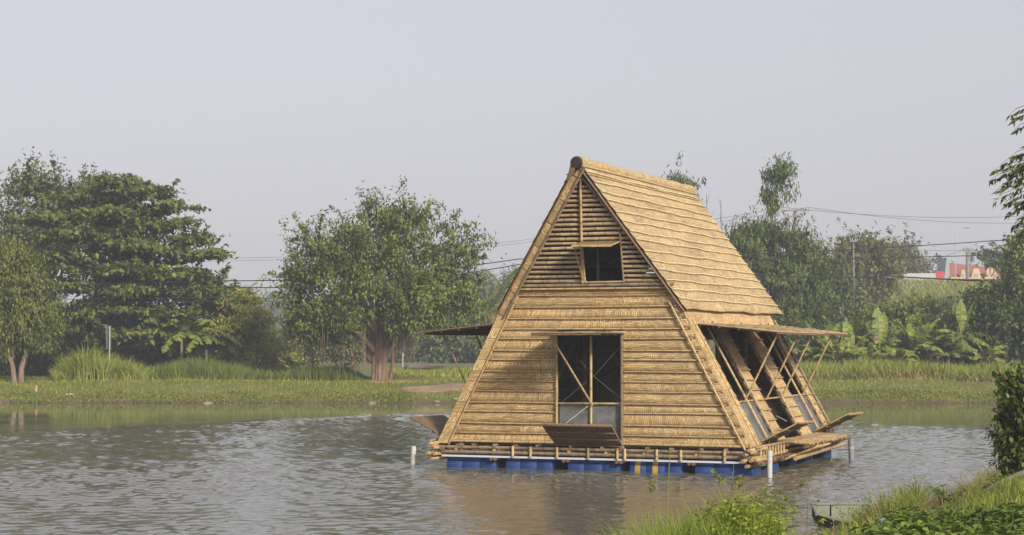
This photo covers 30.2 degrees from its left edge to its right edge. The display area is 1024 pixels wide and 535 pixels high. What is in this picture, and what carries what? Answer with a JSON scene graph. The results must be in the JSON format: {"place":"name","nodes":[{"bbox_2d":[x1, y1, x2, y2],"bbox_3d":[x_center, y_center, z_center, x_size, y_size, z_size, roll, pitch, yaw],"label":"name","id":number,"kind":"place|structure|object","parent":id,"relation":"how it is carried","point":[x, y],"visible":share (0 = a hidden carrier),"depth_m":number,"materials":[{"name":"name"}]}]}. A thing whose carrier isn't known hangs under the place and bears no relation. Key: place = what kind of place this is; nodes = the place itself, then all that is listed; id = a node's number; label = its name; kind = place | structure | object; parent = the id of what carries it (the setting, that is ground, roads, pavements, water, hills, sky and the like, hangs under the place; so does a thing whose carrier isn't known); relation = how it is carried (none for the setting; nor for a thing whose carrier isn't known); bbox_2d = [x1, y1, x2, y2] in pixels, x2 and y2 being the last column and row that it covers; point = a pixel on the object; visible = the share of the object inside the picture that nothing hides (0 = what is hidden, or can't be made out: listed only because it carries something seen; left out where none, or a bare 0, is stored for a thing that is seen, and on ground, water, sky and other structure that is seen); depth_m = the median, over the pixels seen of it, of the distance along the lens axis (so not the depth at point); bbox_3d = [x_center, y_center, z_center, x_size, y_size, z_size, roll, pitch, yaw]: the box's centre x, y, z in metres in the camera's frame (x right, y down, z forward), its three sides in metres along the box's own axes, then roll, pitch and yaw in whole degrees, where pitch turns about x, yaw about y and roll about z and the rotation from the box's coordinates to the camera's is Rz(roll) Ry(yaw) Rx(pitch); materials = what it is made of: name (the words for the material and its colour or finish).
{"place":"outdoors","nodes":[
{"label":"outdoors","id":0,"kind":"place"},
{"bbox_2d":[44,337,204,380],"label":"tall grass","id":1,"kind":"structure","parent":0,"point":[85,366],"depth_m":79.65,"materials":[{"name":"green plant"}]},
{"bbox_2d":[57,294,498,299],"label":"power cable","id":2,"kind":"object","parent":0,"point":[199,297],"visible":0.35,"depth_m":83.30,"materials":[{"name":"grey metal"}]},
{"bbox_2d":[57,296,502,303],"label":"power cable","id":3,"kind":"object","parent":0,"point":[189,301],"visible":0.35,"depth_m":83.70,"materials":[{"name":"grey metal"}]},
{"bbox_2d":[388,366,472,376],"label":"meadow grass","id":4,"kind":"structure","parent":0,"point":[436,372],"depth_m":90.00,"materials":[{"name":"green plant"}]},
{"bbox_2d":[401,383,464,391],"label":"earth path","id":5,"kind":"structure","parent":0,"point":[447,387],"depth_m":75.12,"materials":[{"name":"brown soil"}]},
{"bbox_2d":[0,403,1002,534],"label":"water","id":6,"kind":"structure","parent":0,"point":[207,469],"depth_m":32.94,"materials":[{"name":"grey liquid"}]},
{"bbox_2d":[410,446,415,464],"bbox_3d":[-1.880,3.915,35.933,0.132,1.063,0.110,0,-2,0],"label":"mooring post","id":7,"kind":"object","parent":6,"relation":"in","point":[413,455],"visible":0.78,"depth_m":35.91,"materials":[{"name":"white plastic"}]},
{"bbox_2d":[410,156,863,474],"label":"floating house","id":8,"kind":"structure","parent":6,"relation":"on","point":[596,353],"depth_m":34.88,"materials":[{"name":"brown wood"}]},
{"bbox_2d":[767,450,772,477],"bbox_3d":[4.450,3.743,32.723,0.106,1.160,0.106,0,-2,0],"label":"mooring post","id":9,"kind":"object","parent":6,"relation":"in","point":[769,462],"visible":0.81,"depth_m":32.70,"materials":[{"name":"white plastic"}]},
{"bbox_2d":[848,439,853,459],"bbox_3d":[6.692,3.940,37.362,0.137,1.122,0.126,0,-2,0],"label":"mooring post","id":10,"kind":"object","parent":6,"relation":"in","point":[851,448],"visible":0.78,"depth_m":37.33,"materials":[{"name":"plastic"}]},
{"bbox_2d":[810,503,925,527],"bbox_3d":[5.144,3.333,24.271,2.623,0.394,1.096,3,11,0],"label":"boat","id":11,"kind":"object","parent":6,"relation":"on","point":[827,508],"visible":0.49,"depth_m":24.50,"materials":[{"name":"metal"}]},
{"bbox_2d":[0,281,1023,534],"bbox_3d":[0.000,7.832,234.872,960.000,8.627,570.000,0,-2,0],"label":"ground","id":12,"kind":"structure","parent":0,"point":[470,365],"depth_m":75.26,"materials":[{"name":"green plant"}]},
{"bbox_2d":[0,227,71,382],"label":"tree","id":13,"kind":"object","parent":12,"relation":"on","point":[25,328],"visible":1,"depth_m":78.08,"materials":[{"name":"green plant"}]},
{"bbox_2d":[0,310,82,375],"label":"thicket","id":14,"kind":"object","parent":12,"relation":"on","point":[31,368],"visible":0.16,"depth_m":90.96,"materials":[{"name":"green plant"}]},
{"bbox_2d":[0,146,147,374],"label":"tree","id":15,"kind":"object","parent":12,"relation":"on","point":[24,188],"visible":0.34,"depth_m":92.57,"materials":[{"name":"green plant"}]},
{"bbox_2d":[36,297,121,372],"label":"thicket","id":16,"kind":"object","parent":12,"relation":"on","point":[73,343],"visible":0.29,"depth_m":90.90,"materials":[{"name":"green plant"}]},
{"bbox_2d":[106,326,110,364],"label":"sign","id":17,"kind":"object","parent":12,"relation":"on","point":[108,337],"visible":0.76,"depth_m":80.48,"materials":[{"name":"metal"}]},
{"bbox_2d":[0,172,240,364],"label":"tree","id":18,"kind":"object","parent":12,"relation":"on","point":[129,249],"visible":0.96,"depth_m":84.45,"materials":[{"name":"green plant"}]},
{"bbox_2d":[114,341,203,369],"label":"thicket","id":19,"kind":"object","parent":12,"relation":"on","point":[152,356],"visible":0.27,"depth_m":90.76,"materials":[{"name":"green plant"}]},
{"bbox_2d":[150,310,219,361],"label":"banana plant","id":20,"kind":"object","parent":12,"relation":"on","point":[180,336],"visible":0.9,"depth_m":84.46,"materials":[{"name":"green plant"}]},
{"bbox_2d":[183,317,247,365],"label":"banana plant","id":21,"kind":"object","parent":12,"relation":"on","point":[210,341],"visible":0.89,"depth_m":84.61,"materials":[{"name":"green plant"}]},
{"bbox_2d":[176,274,302,370],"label":"tree","id":22,"kind":"object","parent":12,"relation":"on","point":[259,348],"visible":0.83,"depth_m":85.41,"materials":[{"name":"green plant"}]},
{"bbox_2d":[151,355,367,380],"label":"reed","id":23,"kind":"object","parent":12,"relation":"on","point":[193,368],"visible":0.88,"depth_m":79.90,"materials":[{"name":"green plant"}]},
{"bbox_2d":[256,288,293,325],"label":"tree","id":24,"kind":"object","parent":12,"relation":"on","point":[266,295],"visible":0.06,"depth_m":468.62,"materials":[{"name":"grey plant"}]},
{"bbox_2d":[268,322,293,344],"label":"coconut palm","id":25,"kind":"object","parent":12,"relation":"on","point":[277,328],"visible":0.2,"depth_m":127.72,"materials":[{"name":"green plant"}]},
{"bbox_2d":[277,341,308,370],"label":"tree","id":26,"kind":"object","parent":12,"relation":"on","point":[290,356],"visible":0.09,"depth_m":99.64,"materials":[{"name":"green plant"}]},
{"bbox_2d":[281,356,310,366],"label":"banana plant","id":27,"kind":"object","parent":12,"relation":"on","point":[292,364],"visible":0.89,"depth_m":87.77,"materials":[{"name":"green plant"}]},
{"bbox_2d":[271,319,371,361],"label":"tree","id":28,"kind":"object","parent":12,"relation":"on","point":[294,341],"visible":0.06,"depth_m":148.77,"materials":[{"name":"green plant"}]},
{"bbox_2d":[283,335,370,367],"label":"scrub","id":29,"kind":"object","parent":12,"relation":"on","point":[313,359],"visible":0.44,"depth_m":115.42,"materials":[{"name":"green plant"}]},
{"bbox_2d":[260,175,506,380],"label":"tree","id":30,"kind":"object","parent":12,"relation":"on","point":[382,328],"visible":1,"depth_m":78.91,"materials":[{"name":"green plant"}]},
{"bbox_2d":[368,381,424,382],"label":"soil","id":31,"kind":"structure","parent":12,"relation":"on","point":[392,381],"depth_m":77.50,"materials":[{"name":"brown soil"}]},
{"bbox_2d":[403,362,435,369],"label":"earth mound","id":32,"kind":"object","parent":12,"relation":"on","point":[416,365],"visible":0.91,"depth_m":107.57,"materials":[{"name":"soil"}]},
{"bbox_2d":[387,305,497,362],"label":"tree","id":33,"kind":"object","parent":12,"relation":"on","point":[468,350],"visible":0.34,"depth_m":140.62,"materials":[{"name":"green plant"}]},
{"bbox_2d":[455,275,514,342],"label":"tree","id":34,"kind":"object","parent":12,"relation":"on","point":[489,313],"visible":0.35,"depth_m":101.95,"materials":[{"name":"green plant"}]},
{"bbox_2d":[464,263,517,318],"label":"tree","id":35,"kind":"object","parent":12,"relation":"on","point":[491,288],"visible":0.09,"depth_m":239.18,"materials":[{"name":"green plant"}]},
{"bbox_2d":[480,266,519,305],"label":"coconut palm","id":36,"kind":"object","parent":12,"relation":"on","point":[496,280],"visible":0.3,"depth_m":111.79,"materials":[{"name":"green plant"}]},
{"bbox_2d":[9,248,992,331],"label":"wood","id":37,"kind":"object","parent":12,"relation":"on","point":[282,313],"visible":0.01,"depth_m":299.83,"materials":[{"name":"grey plant"}]},
{"bbox_2d":[0,375,1019,402],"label":"bank grass","id":38,"kind":"structure","parent":12,"relation":"on","point":[226,394],"depth_m":73.93,"materials":[{"name":"green plant"}]},
{"bbox_2d":[648,480,656,530],"bbox_3d":[1.280,2.488,17.217,0.090,1.143,0.069,0,-2,0],"label":"grass stalk","id":39,"kind":"object","parent":12,"relation":"on","point":[651,484],"depth_m":17.23,"materials":[{"name":"green plant"}]},
{"bbox_2d":[666,441,670,528],"bbox_3d":[1.428,2.284,17.335,0.060,1.475,0.030,0,-2,0],"label":"grass stalk","id":40,"kind":"object","parent":12,"relation":"on","point":[668,485],"depth_m":17.35,"materials":[{"name":"green plant"}]},
{"bbox_2d":[661,151,706,203],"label":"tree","id":41,"kind":"object","parent":12,"relation":"on","point":[680,179],"visible":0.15,"depth_m":104.11,"materials":[{"name":"green plant"}]},
{"bbox_2d":[595,486,816,534],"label":"tall grass","id":42,"kind":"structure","parent":12,"relation":"on","point":[672,530],"depth_m":16.73,"materials":[{"name":"green plant"}]},
{"bbox_2d":[705,503,712,533],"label":"grass stalk","id":43,"kind":"object","parent":12,"relation":"on","point":[709,508],"depth_m":16.73,"materials":[{"name":"green plant"}]},
{"bbox_2d":[711,469,727,520],"bbox_3d":[1.880,2.243,16.928,0.215,0.919,0.065,0,-2,0],"label":"grass stalk","id":44,"kind":"object","parent":12,"relation":"on","point":[717,476],"depth_m":16.95,"materials":[{"name":"green plant"}]},
{"bbox_2d":[731,466,733,505],"bbox_3d":[1.988,2.250,17.137,0.041,0.950,0.030,0,-2,0],"label":"grass stalk","id":45,"kind":"object","parent":12,"relation":"on","point":[732,485],"depth_m":17.15,"materials":[{"name":"green plant"}]},
{"bbox_2d":[736,475,742,508],"bbox_3d":[2.046,2.277,17.028,0.068,0.845,0.078,-1,-2,21],"label":"grass stalk","id":46,"kind":"object","parent":12,"relation":"on","point":[740,480],"depth_m":17.04,"materials":[{"name":"green plant"}]},
{"bbox_2d":[683,477,826,534],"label":"herb clump","id":47,"kind":"object","parent":12,"relation":"on","point":[754,510],"visible":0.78,"depth_m":16.76,"materials":[{"name":"green plant"}]},
{"bbox_2d":[755,151,800,291],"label":"tree","id":48,"kind":"object","parent":12,"relation":"on","point":[779,176],"visible":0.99,"depth_m":104.05,"materials":[{"name":"green plant"}]},
{"bbox_2d":[721,195,844,364],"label":"tree","id":49,"kind":"object","parent":12,"relation":"on","point":[763,236],"visible":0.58,"depth_m":99.40,"materials":[{"name":"green plant"}]},
{"bbox_2d":[781,207,810,288],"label":"utility pole","id":50,"kind":"object","parent":12,"relation":"on","point":[794,214],"visible":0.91,"depth_m":122.05,"materials":[{"name":"concrete"}]},
{"bbox_2d":[227,207,781,258],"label":"power cable","id":51,"kind":"object","parent":50,"relation":"attached to","point":[528,239],"visible":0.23,"depth_m":150.13,"materials":[{"name":"grey metal"}]},
{"bbox_2d":[205,207,807,261],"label":"power cable","id":52,"kind":"object","parent":50,"relation":"attached to","point":[481,247],"visible":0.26,"depth_m":150.62,"materials":[{"name":"grey metal"}]},
{"bbox_2d":[809,207,966,222],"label":"power cable","id":53,"kind":"object","parent":50,"relation":"attached to","point":[889,217],"visible":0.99,"depth_m":131.16,"materials":[{"name":"grey metal"}]},
{"bbox_2d":[784,207,1015,217],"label":"power cable","id":54,"kind":"object","parent":50,"relation":"attached to","point":[907,216],"visible":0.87,"depth_m":138.82,"materials":[{"name":"grey metal"}]},
{"bbox_2d":[784,320,821,363],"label":"banana plant","id":55,"kind":"object","parent":12,"relation":"on","point":[796,349],"visible":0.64,"depth_m":87.33,"materials":[{"name":"green plant"}]},
{"bbox_2d":[772,296,843,363],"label":"bush","id":56,"kind":"object","parent":12,"relation":"on","point":[799,340],"visible":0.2,"depth_m":94.51,"materials":[{"name":"green plant"}]},
{"bbox_2d":[799,322,852,364],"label":"banana plant","id":57,"kind":"object","parent":12,"relation":"on","point":[834,340],"visible":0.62,"depth_m":86.69,"materials":[{"name":"green plant"}]},
{"bbox_2d":[804,236,872,361],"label":"tree","id":58,"kind":"object","parent":12,"relation":"on","point":[838,296],"visible":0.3,"depth_m":117.45,"materials":[{"name":"green plant"}]},
{"bbox_2d":[813,335,867,366],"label":"banana plant","id":59,"kind":"object","parent":12,"relation":"on","point":[837,351],"visible":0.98,"depth_m":85.05,"materials":[{"name":"green plant"}]},
{"bbox_2d":[824,317,877,360],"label":"banana plant","id":60,"kind":"object","parent":12,"relation":"on","point":[847,327],"visible":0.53,"depth_m":86.83,"materials":[{"name":"green plant"}]},
{"bbox_2d":[839,312,865,330],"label":"banana plant","id":61,"kind":"object","parent":12,"relation":"on","point":[860,319],"visible":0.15,"depth_m":89.15,"materials":[{"name":"green plant"}]},
{"bbox_2d":[850,238,857,307],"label":"utility pole","id":62,"kind":"object","parent":12,"relation":"on","point":[855,240],"visible":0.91,"depth_m":128.02,"materials":[{"name":"concrete"}]},
{"bbox_2d":[813,305,902,363],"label":"bush","id":63,"kind":"object","parent":12,"relation":"on","point":[862,331],"visible":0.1,"depth_m":88.04,"materials":[{"name":"green plant"}]},
{"bbox_2d":[816,217,909,315],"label":"tree","id":64,"kind":"object","parent":12,"relation":"on","point":[871,287],"visible":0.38,"depth_m":137.23,"materials":[{"name":"green plant"}]},
{"bbox_2d":[840,344,890,364],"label":"banana plant","id":65,"kind":"object","parent":12,"relation":"on","point":[869,350],"visible":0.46,"depth_m":84.87,"materials":[{"name":"green plant"}]},
{"bbox_2d":[754,273,995,281],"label":"power cable","id":66,"kind":"object","parent":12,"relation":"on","point":[870,277],"visible":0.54,"depth_m":96.03,"materials":[{"name":"metal"}]},
{"bbox_2d":[856,307,917,357],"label":"banana plant","id":67,"kind":"object","parent":12,"relation":"on","point":[880,325],"visible":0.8,"depth_m":86.56,"materials":[{"name":"green plant"}]},
{"bbox_2d":[825,473,958,534],"bbox_3d":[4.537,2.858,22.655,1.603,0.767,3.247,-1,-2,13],"label":"shore grass","id":68,"kind":"structure","parent":12,"relation":"on","point":[910,502],"depth_m":21.84,"materials":[{"name":"green plant"}]},
{"bbox_2d":[871,341,917,365],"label":"banana plant","id":69,"kind":"object","parent":12,"relation":"on","point":[898,355],"visible":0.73,"depth_m":84.73,"materials":[{"name":"green plant"}]},
{"bbox_2d":[863,221,939,280],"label":"tree","id":70,"kind":"object","parent":12,"relation":"on","point":[922,267],"visible":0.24,"depth_m":195.41,"materials":[{"name":"green plant"}]},
{"bbox_2d":[886,312,919,333],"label":"banana plant","id":71,"kind":"object","parent":12,"relation":"on","point":[913,319],"visible":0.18,"depth_m":90.12,"materials":[{"name":"green plant"}]},
{"bbox_2d":[783,459,1023,534],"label":"bank grass","id":72,"kind":"structure","parent":12,"relation":"on","point":[965,500],"depth_m":20.13,"materials":[{"name":"green plant"}]},
{"bbox_2d":[854,290,952,330],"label":"bush","id":73,"kind":"object","parent":12,"relation":"on","point":[899,312],"visible":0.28,"depth_m":96.47,"materials":[{"name":"green plant"}]},
{"bbox_2d":[799,368,1012,381],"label":"dry reed","id":74,"kind":"object","parent":12,"relation":"on","point":[971,378],"visible":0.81,"depth_m":80.20,"materials":[{"name":"green plant"}]},
{"bbox_2d":[798,355,1023,379],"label":"reed","id":75,"kind":"object","parent":12,"relation":"on","point":[856,367],"visible":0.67,"depth_m":80.99,"materials":[{"name":"green plant"}]},
{"bbox_2d":[896,318,943,362],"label":"banana plant","id":76,"kind":"object","parent":12,"relation":"on","point":[915,339],"visible":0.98,"depth_m":86.08,"materials":[{"name":"green plant"}]},
{"bbox_2d":[904,271,943,281],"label":"hoarding","id":77,"kind":"object","parent":12,"relation":"on","point":[938,274],"visible":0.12,"depth_m":186.04,"materials":[{"name":"white paint"}]},
{"bbox_2d":[874,318,974,366],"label":"bush","id":78,"kind":"object","parent":12,"relation":"on","point":[920,353],"visible":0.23,"depth_m":87.73,"materials":[{"name":"green plant"}]},
{"bbox_2d":[848,502,1023,534],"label":"weeds","id":79,"kind":"object","parent":12,"relation":"on","point":[905,522],"visible":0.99,"depth_m":15.66,"materials":[{"name":"green plant"}]},
{"bbox_2d":[914,303,957,330],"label":"bush","id":80,"kind":"object","parent":12,"relation":"on","point":[943,319],"visible":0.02,"depth_m":91.84,"materials":[{"name":"green plant"}]},
{"bbox_2d":[879,278,997,316],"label":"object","id":81,"kind":"object","parent":12,"relation":"on","point":[907,293],"visible":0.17,"depth_m":162.81,"materials":[{"name":"green plant"}]},
{"bbox_2d":[922,316,966,363],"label":"banana plant","id":82,"kind":"object","parent":12,"relation":"on","point":[946,336],"visible":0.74,"depth_m":86.84,"materials":[{"name":"green plant"}]},
{"bbox_2d":[918,344,977,364],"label":"banana plant","id":83,"kind":"object","parent":12,"relation":"on","point":[956,351],"visible":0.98,"depth_m":85.39,"materials":[{"name":"green plant"}]},
{"bbox_2d":[929,484,969,509],"bbox_3d":[5.014,2.734,22.121,0.518,0.399,0.420,-2,-3,45],"label":"sapling","id":84,"kind":"object","parent":12,"relation":"on","point":[938,491],"visible":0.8,"depth_m":22.13,"materials":[{"name":"green plant"}]},
{"bbox_2d":[927,298,989,365],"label":"banana plant","id":85,"kind":"object","parent":12,"relation":"on","point":[961,310],"visible":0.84,"depth_m":86.91,"materials":[{"name":"green plant"}]},
{"bbox_2d":[955,227,969,278],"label":"street lamp","id":86,"kind":"object","parent":12,"relation":"on","point":[955,249],"visible":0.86,"depth_m":184.16,"materials":[{"name":"grey metal"}]},
{"bbox_2d":[963,247,971,279],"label":"utility pole","id":87,"kind":"object","parent":12,"relation":"on","point":[967,252],"visible":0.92,"depth_m":178.01,"materials":[{"name":"concrete"}]},
{"bbox_2d":[937,258,1000,281],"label":"billboard","id":88,"kind":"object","parent":12,"relation":"on","point":[946,266],"depth_m":212.10,"materials":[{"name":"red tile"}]},
{"bbox_2d":[930,249,1023,366],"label":"bush","id":89,"kind":"object","parent":12,"relation":"on","point":[997,318],"visible":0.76,"depth_m":87.39,"materials":[{"name":"green plant"}]},
{"bbox_2d":[950,341,1008,365],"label":"banana plant","id":90,"kind":"object","parent":12,"relation":"on","point":[993,352],"visible":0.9,"depth_m":85.69,"materials":[{"name":"green plant"}]},
{"bbox_2d":[968,232,1017,280],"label":"tree","id":91,"kind":"object","parent":12,"relation":"on","point":[986,260],"visible":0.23,"depth_m":150.02,"materials":[{"name":"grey plant"}]},
{"bbox_2d":[982,467,1023,489],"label":"seedlings","id":92,"kind":"object","parent":12,"relation":"on","point":[1003,476],"visible":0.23,"depth_m":23.04,"materials":[{"name":"green plant"}]},
{"bbox_2d":[983,358,1023,475],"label":"shrub","id":93,"kind":"object","parent":12,"relation":"on","point":[1008,444],"visible":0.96,"depth_m":23.33,"materials":[{"name":"green plant"}]},
{"bbox_2d":[987,106,1023,239],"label":"overhanging tree","id":94,"kind":"object","parent":12,"relation":"on","point":[1019,170],"visible":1,"depth_m":20.64,"materials":[{"name":"green plant"}]},
{"bbox_2d":[990,208,1023,306],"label":"tree","id":95,"kind":"object","parent":12,"relation":"on","point":[1013,248],"visible":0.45,"depth_m":91.79,"materials":[{"name":"green plant"}]},
{"bbox_2d":[0,0,1023,320],"label":"sky","id":96,"kind":"structure","parent":0,"point":[264,112],"materials":[{"name":"grey"}]},
{"bbox_2d":[51,239,1005,285],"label":"power cable","id":97,"kind":"object","parent":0,"point":[523,258],"visible":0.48,"depth_m":83.36,"materials":[{"name":"metal"}]},
{"bbox_2d":[45,254,1018,290],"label":"power cable","id":98,"kind":"object","parent":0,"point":[520,264],"visible":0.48,"depth_m":86.86,"materials":[{"name":"metal"}]},
{"bbox_2d":[979,470,1023,493],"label":"path","id":99,"kind":"structure","parent":0,"point":[1010,477],"depth_m":22.22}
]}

